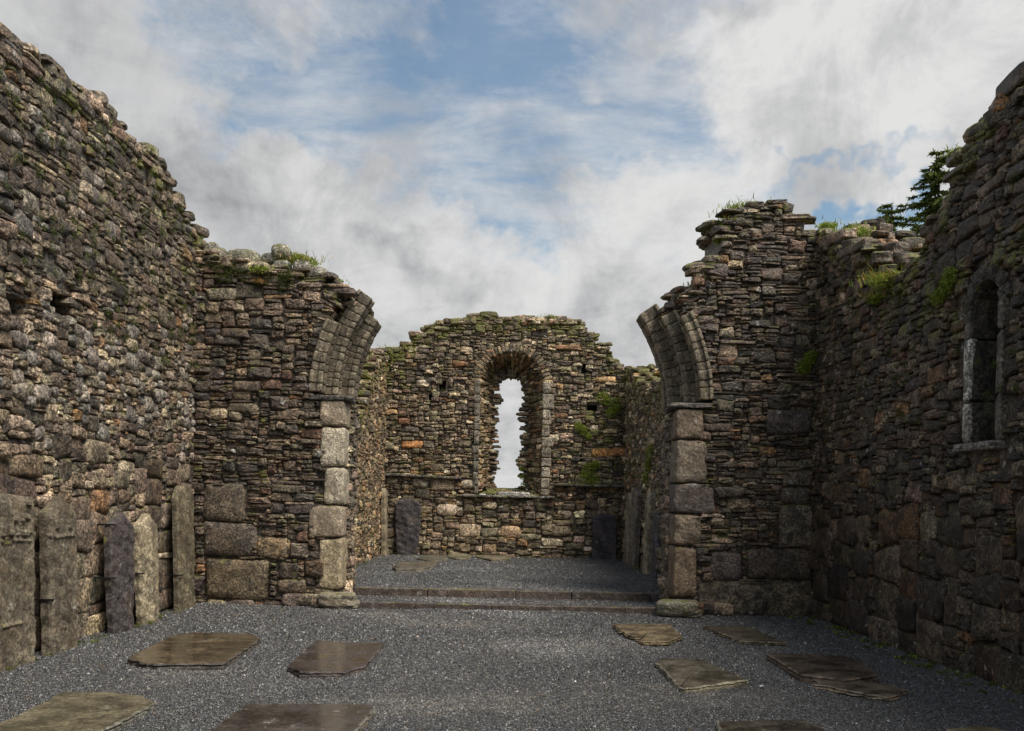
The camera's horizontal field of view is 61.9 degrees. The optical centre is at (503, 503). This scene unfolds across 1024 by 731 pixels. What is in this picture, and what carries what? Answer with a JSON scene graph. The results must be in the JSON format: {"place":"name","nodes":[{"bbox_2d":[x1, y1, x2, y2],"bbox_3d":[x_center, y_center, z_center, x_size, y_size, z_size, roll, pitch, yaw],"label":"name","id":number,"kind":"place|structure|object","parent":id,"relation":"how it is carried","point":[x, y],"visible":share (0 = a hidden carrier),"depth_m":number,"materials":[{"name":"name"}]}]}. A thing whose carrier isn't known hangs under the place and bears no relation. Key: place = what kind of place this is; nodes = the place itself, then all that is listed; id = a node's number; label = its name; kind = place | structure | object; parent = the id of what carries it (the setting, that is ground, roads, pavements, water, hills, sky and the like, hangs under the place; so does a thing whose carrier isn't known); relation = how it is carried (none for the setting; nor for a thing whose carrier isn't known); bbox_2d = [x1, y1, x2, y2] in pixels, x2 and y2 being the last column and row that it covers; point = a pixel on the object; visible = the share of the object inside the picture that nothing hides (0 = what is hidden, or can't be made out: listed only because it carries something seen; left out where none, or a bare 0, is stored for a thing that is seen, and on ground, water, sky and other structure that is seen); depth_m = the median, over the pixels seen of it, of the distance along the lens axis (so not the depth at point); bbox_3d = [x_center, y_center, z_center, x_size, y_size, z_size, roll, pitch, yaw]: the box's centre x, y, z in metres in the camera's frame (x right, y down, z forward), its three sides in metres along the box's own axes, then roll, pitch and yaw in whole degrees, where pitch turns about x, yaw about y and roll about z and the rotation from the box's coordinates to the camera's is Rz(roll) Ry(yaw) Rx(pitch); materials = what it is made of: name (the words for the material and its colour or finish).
{"place":"outdoors","nodes":[
{"label":"outdoors","id":0,"kind":"place"},
{"bbox_2d":[356,554,659,592],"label":"chancel floor","id":1,"kind":"structure","parent":0,"point":[542,572],"depth_m":17.11,"materials":[{"name":"grey gravel"}]},
{"bbox_2d":[381,488,387,555],"bbox_3d":[-3.094,0.535,22.200,0.181,1.858,0.359,1,0,0],"label":"standing slab","id":2,"kind":"object","parent":1,"relation":"on","point":[384,536],"depth_m":22.04,"materials":[{"name":"grey stone"}]},
{"bbox_2d":[395,499,420,554],"bbox_3d":[-2.537,0.677,22.562,0.694,1.570,0.186,1,0,0],"label":"standing slab","id":3,"kind":"object","parent":1,"relation":"on","point":[407,520],"depth_m":22.51,"materials":[{"name":"grey stone"}]},
{"bbox_2d":[392,561,435,571],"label":"grave slab","id":4,"kind":"structure","parent":1,"relation":"on","point":[410,566],"depth_m":17.84,"materials":[{"name":"beige stone"}]},
{"bbox_2d":[417,555,447,561],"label":"grave slab","id":5,"kind":"structure","parent":1,"relation":"on","point":[438,558],"depth_m":20.78,"materials":[{"name":"beige stone"}]},
{"bbox_2d":[445,554,470,559],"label":"grave slab","id":6,"kind":"structure","parent":1,"relation":"on","point":[459,556],"depth_m":21.67,"materials":[{"name":"beige stone"}]},
{"bbox_2d":[475,555,509,560],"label":"grave slab","id":7,"kind":"structure","parent":1,"relation":"on","point":[496,557],"depth_m":21.59,"materials":[{"name":"beige stone"}]},
{"bbox_2d":[591,514,617,558],"bbox_3d":[2.674,0.916,22.560,0.671,1.283,0.174,1,0,0],"label":"standing slab","id":8,"kind":"object","parent":1,"relation":"on","point":[604,535],"depth_m":22.50,"materials":[{"name":"grey stone"}]},
{"bbox_2d":[623,492,632,564],"bbox_3d":[3.066,0.664,20.900,0.229,1.858,0.619,1,0,0],"label":"standing slab","id":9,"kind":"object","parent":1,"relation":"on","point":[627,530],"depth_m":20.71,"materials":[{"name":"grey stone"}]},
{"bbox_2d":[629,488,641,567],"bbox_3d":[3.068,0.616,20.000,0.231,1.964,0.700,1,0,0],"label":"standing slab","id":10,"kind":"object","parent":1,"relation":"on","point":[635,519],"depth_m":19.68,"materials":[{"name":"grey stone"}]},
{"bbox_2d":[642,491,655,573],"bbox_3d":[3.063,0.663,18.100,0.234,1.858,0.460,1,0,0],"label":"standing slab","id":11,"kind":"object","parent":1,"relation":"on","point":[650,502],"depth_m":17.89,"materials":[{"name":"grey stone"}]},
{"bbox_2d":[650,510,661,578],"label":"standing slab","id":12,"kind":"structure","parent":1,"relation":"on","point":[656,543],"depth_m":16.84,"materials":[{"name":"grey stone"}]},
{"bbox_2d":[0,554,1023,730],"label":"gravel","id":13,"kind":"structure","parent":0,"point":[366,614],"depth_m":8.25,"materials":[{"name":"grey gravel"}]},
{"bbox_2d":[0,603,1023,730],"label":"nave floor","id":14,"kind":"structure","parent":0,"point":[204,714],"depth_m":7.52,"materials":[{"name":"grey gravel"}]},
{"bbox_2d":[0,493,37,671],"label":"standing slab","id":15,"kind":"structure","parent":14,"relation":"on","point":[17,602],"depth_m":7.84,"materials":[{"name":"stone"}]},
{"bbox_2d":[34,497,77,655],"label":"standing slab","id":16,"kind":"structure","parent":14,"relation":"on","point":[57,520],"depth_m":8.57,"materials":[{"name":"stone"}]},
{"bbox_2d":[0,692,157,730],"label":"grave slab","id":17,"kind":"structure","parent":14,"relation":"on","point":[87,711],"depth_m":6.05,"materials":[{"name":"beige stone"}]},
{"bbox_2d":[94,512,134,633],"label":"standing slab","id":18,"kind":"structure","parent":14,"relation":"on","point":[119,566],"depth_m":9.95,"materials":[{"name":"stone"}]},
{"bbox_2d":[133,514,158,624],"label":"standing slab","id":19,"kind":"structure","parent":14,"relation":"on","point":[146,563],"depth_m":10.72,"materials":[{"name":"stone"}]},
{"bbox_2d":[165,485,195,611],"bbox_3d":[-4.559,0.681,12.109,0.283,1.865,0.639,1,0,0],"label":"standing slab","id":20,"kind":"object","parent":14,"relation":"on","point":[183,537],"depth_m":11.94,"materials":[{"name":"stone"}]},
{"bbox_2d":[127,632,259,670],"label":"grave slab","id":21,"kind":"structure","parent":14,"relation":"on","point":[196,651],"depth_m":8.48,"materials":[{"name":"brown stone"}]},
{"bbox_2d":[209,703,374,730],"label":"grave slab","id":22,"kind":"structure","parent":14,"relation":"on","point":[296,717],"depth_m":6.04,"materials":[{"name":"grey stone"}]},
{"bbox_2d":[287,641,384,678],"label":"grave slab","id":23,"kind":"structure","parent":14,"relation":"on","point":[321,659],"depth_m":8.30,"materials":[{"name":"stone"}]},
{"bbox_2d":[318,592,359,608],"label":"footing block","id":24,"kind":"structure","parent":14,"relation":"on","point":[340,600],"depth_m":12.52,"materials":[{"name":"beige stone"}]},
{"bbox_2d":[356,595,655,606],"bbox_3d":[0.043,1.536,13.360,5.350,0.001,1.000,1,0,0],"label":"step tread","id":25,"kind":"object","parent":14,"relation":"on","point":[505,601],"visible":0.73,"depth_m":13.31,"materials":[{"name":"grey stone"}]},
{"bbox_2d":[353,587,659,601],"bbox_3d":[0.045,1.505,13.837,5.079,0.199,0.168,1,0,0],"label":"step","id":26,"kind":"object","parent":14,"relation":"on","point":[509,594],"visible":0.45,"depth_m":13.76,"materials":[{"name":"grey stone"}]},
{"bbox_2d":[358,601,655,614],"bbox_3d":[0.018,1.587,12.805,4.816,0.136,0.144,1,0,0],"label":"step","id":27,"kind":"object","parent":14,"relation":"on","point":[413,605],"visible":0.45,"depth_m":12.74,"materials":[{"name":"grey stone"}]},
{"bbox_2d":[6,553,1019,702],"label":"ground weeds","id":28,"kind":"object","parent":14,"relation":"on","point":[914,656],"visible":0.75,"depth_m":9.52,"materials":[{"name":"green plant"}]},
{"bbox_2d":[6,609,1023,727],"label":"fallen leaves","id":29,"kind":"object","parent":14,"relation":"on","point":[739,706],"visible":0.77,"depth_m":7.55,"materials":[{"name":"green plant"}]},
{"bbox_2d":[612,623,682,645],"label":"grave slab","id":30,"kind":"structure","parent":14,"relation":"on","point":[662,634],"depth_m":10.38,"materials":[{"name":"brown stone"}]},
{"bbox_2d":[655,599,701,617],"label":"footing block","id":31,"kind":"structure","parent":14,"relation":"on","point":[678,608],"depth_m":12.39,"materials":[{"name":"grey stone"}]},
{"bbox_2d":[656,658,747,693],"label":"grave slab","id":32,"kind":"structure","parent":14,"relation":"on","point":[684,676],"depth_m":7.85,"materials":[{"name":"grey stone"}]},
{"bbox_2d":[702,625,787,645],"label":"grave slab","id":33,"kind":"structure","parent":14,"relation":"on","point":[746,635],"depth_m":10.37,"materials":[{"name":"brown stone"}]},
{"bbox_2d":[716,720,825,730],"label":"grave slab","id":34,"kind":"structure","parent":14,"relation":"on","point":[780,725],"depth_m":6.09,"materials":[{"name":"brown stone"}]},
{"bbox_2d":[766,653,878,682],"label":"grave slab","id":35,"kind":"structure","parent":14,"relation":"on","point":[808,668],"depth_m":8.30,"materials":[{"name":"brown stone"}]},
{"bbox_2d":[812,679,909,700],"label":"grave slab","id":36,"kind":"structure","parent":14,"relation":"on","point":[866,689],"depth_m":7.47,"materials":[{"name":"stone"}]},
{"bbox_2d":[946,726,1007,730],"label":"grave slab","id":37,"kind":"structure","parent":14,"relation":"on","point":[978,728],"depth_m":6.15,"materials":[{"name":"stone"}]},
{"bbox_2d":[0,0,1023,494],"label":"sky","id":38,"kind":"structure","parent":0,"point":[451,159],"materials":[{"name":"white"}]},
{"label":"ground","id":39,"kind":"structure","parent":0,"visible":0},
{"bbox_2d":[0,22,209,651],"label":"nave wall","id":40,"kind":"structure","parent":39,"relation":"on","point":[97,425],"depth_m":9.57,"materials":[{"name":"stone"}]},
{"bbox_2d":[190,242,381,606],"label":"arch wall","id":41,"kind":"structure","parent":39,"relation":"on","point":[277,377],"depth_m":12.82,"materials":[{"name":"stone"}]},
{"bbox_2d":[250,278,266,284],"bbox_3d":[-3.649,-3.330,12.815,0.279,0.081,0.315,1,0,33],"label":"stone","id":42,"kind":"object","parent":41,"relation":"on","point":[259,280],"visible":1,"depth_m":12.74,"materials":[{"name":"brown stone"}]},
{"bbox_2d":[245,264,273,276],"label":"grass tuft","id":43,"kind":"object","parent":41,"relation":"on","point":[262,270],"visible":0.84,"depth_m":12.76,"materials":[{"name":"green plant"}]},
{"bbox_2d":[290,249,304,259],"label":"grass tuft","id":44,"kind":"object","parent":41,"relation":"on","point":[303,255],"visible":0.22,"depth_m":13.03,"materials":[{"name":"green plant"}]},
{"bbox_2d":[275,250,332,266],"bbox_3d":[-3.086,-3.683,13.029,0.820,0.232,0.960,1,0,-29],"label":"grass tuft","id":45,"kind":"object","parent":41,"relation":"on","point":[315,262],"visible":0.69,"depth_m":12.91,"materials":[{"name":"green plant"}]},
{"bbox_2d":[354,348,389,564],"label":"chancel wall","id":46,"kind":"structure","parent":39,"relation":"on","point":[371,431],"depth_m":20.35,"materials":[{"name":"stone"}]},
{"bbox_2d":[383,311,632,558],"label":"gable wall","id":47,"kind":"structure","parent":39,"relation":"on","point":[482,355],"depth_m":22.67,"materials":[{"name":"stone"}]},
{"bbox_2d":[377,345,411,355],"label":"grass tuft","id":48,"kind":"object","parent":47,"relation":"on","point":[393,349],"visible":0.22,"depth_m":22.57,"materials":[{"name":"green plant"}]},
{"bbox_2d":[0,66,1023,505],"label":"moss","id":49,"kind":"object","parent":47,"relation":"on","point":[232,270],"visible":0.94,"depth_m":10.04,"materials":[{"name":"green plant"}]},
{"bbox_2d":[518,466,525,487],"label":"wall plant","id":50,"kind":"object","parent":47,"relation":"attached to","point":[522,476],"depth_m":23.28,"materials":[{"name":"green plant"}]},
{"bbox_2d":[573,421,592,440],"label":"wall plant","id":51,"kind":"object","parent":47,"relation":"attached to","point":[583,429],"depth_m":22.61,"materials":[{"name":"green plant"}]},
{"bbox_2d":[578,460,599,487],"bbox_3d":[2.289,-0.780,22.549,0.729,0.759,0.418,1,0,0],"label":"wall plant","id":52,"kind":"object","parent":47,"relation":"attached to","point":[593,463],"depth_m":22.60,"materials":[{"name":"green plant"}]},
{"bbox_2d":[596,391,625,418],"bbox_3d":[2.844,-2.624,22.517,0.799,0.757,0.563,1,0,-6],"label":"wall plant","id":53,"kind":"object","parent":47,"relation":"attached to","point":[614,407],"depth_m":22.60,"materials":[{"name":"green plant"}]},
{"bbox_2d":[621,364,664,568],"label":"chancel wall","id":54,"kind":"structure","parent":39,"relation":"on","point":[642,426],"depth_m":19.89,"materials":[{"name":"stone"}]},
{"bbox_2d":[633,444,653,484],"bbox_3d":[3.056,-0.859,18.710,0.557,0.905,0.960,1,0,0],"label":"wall plant","id":55,"kind":"object","parent":54,"relation":"attached to","point":[648,468],"depth_m":18.57,"materials":[{"name":"green plant"}]},
{"bbox_2d":[636,199,818,615],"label":"arch wall","id":56,"kind":"structure","parent":39,"relation":"on","point":[731,345],"depth_m":12.82,"materials":[{"name":"stone"}]},
{"bbox_2d":[710,235,732,244],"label":"grass tuft","id":57,"kind":"object","parent":56,"relation":"on","point":[717,241],"visible":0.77,"depth_m":12.92,"materials":[{"name":"green plant"}]},
{"bbox_2d":[713,215,744,224],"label":"grass tuft","id":58,"kind":"object","parent":56,"relation":"on","point":[724,218],"visible":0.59,"depth_m":12.87,"materials":[{"name":"green plant"}]},
{"bbox_2d":[707,193,765,217],"bbox_3d":[3.671,-4.507,13.123,0.817,0.266,1.066,1,0,-26],"label":"grass tuft","id":59,"kind":"object","parent":56,"relation":"on","point":[737,205],"visible":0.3,"depth_m":13.03,"materials":[{"name":"green plant"}]},
{"bbox_2d":[795,350,816,375],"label":"wall plant","id":60,"kind":"object","parent":56,"relation":"attached to","point":[806,364],"depth_m":12.75,"materials":[{"name":"green plant"}]},
{"bbox_2d":[876,202,907,232],"bbox_3d":[8.074,-2.298,18.029,1.958,8.134,1.739,1,0,0],"label":"conifer tree","id":61,"kind":"object","parent":39,"relation":"on","point":[889,217],"visible":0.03,"depth_m":17.92,"materials":[{"name":"green plant"}]},
{"bbox_2d":[808,61,1023,694],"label":"nave wall","id":62,"kind":"structure","parent":39,"relation":"on","point":[917,541],"depth_m":9.18,"materials":[{"name":"stone"}]},
{"bbox_2d":[815,216,848,229],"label":"grass tuft","id":63,"kind":"object","parent":62,"relation":"on","point":[825,224],"visible":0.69,"depth_m":12.96,"materials":[{"name":"green plant"}]},
{"bbox_2d":[820,220,887,236],"bbox_3d":[5.046,-3.887,12.225,0.765,0.224,0.986,1,0,-41],"label":"grass tuft","id":64,"kind":"object","parent":62,"relation":"on","point":[861,230],"visible":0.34,"depth_m":12.18,"materials":[{"name":"green plant"}]},
{"bbox_2d":[857,289,889,304],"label":"grass tuft","id":65,"kind":"object","parent":62,"relation":"attached to","point":[873,298],"visible":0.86,"depth_m":10.52,"materials":[{"name":"green plant"}]},
{"bbox_2d":[842,263,905,291],"bbox_3d":[4.601,-2.709,10.391,1.036,0.242,1.046,1,0,0],"label":"grass tuft","id":66,"kind":"object","parent":62,"relation":"on","point":[878,279],"visible":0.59,"depth_m":10.34,"materials":[{"name":"green plant"}]},
{"bbox_2d":[922,265,957,306],"bbox_3d":[4.590,-2.287,8.978,0.333,0.378,0.484,1,0,18],"label":"wall plant","id":67,"kind":"object","parent":62,"relation":"attached to","point":[945,283],"depth_m":8.92,"materials":[{"name":"green plant"}]},
{"bbox_2d":[934,143,960,157],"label":"grass tuft","id":68,"kind":"object","parent":62,"relation":"on","point":[948,154],"visible":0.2,"depth_m":8.92,"materials":[{"name":"green plant"}]},
{"bbox_2d":[894,148,949,236],"bbox_3d":[8.658,-2.636,16.908,2.412,8.833,2.560,1,0,18],"label":"conifer tree","id":69,"kind":"object","parent":39,"relation":"on","point":[928,203],"visible":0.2,"depth_m":16.98,"materials":[{"name":"green plant"}]}
]}

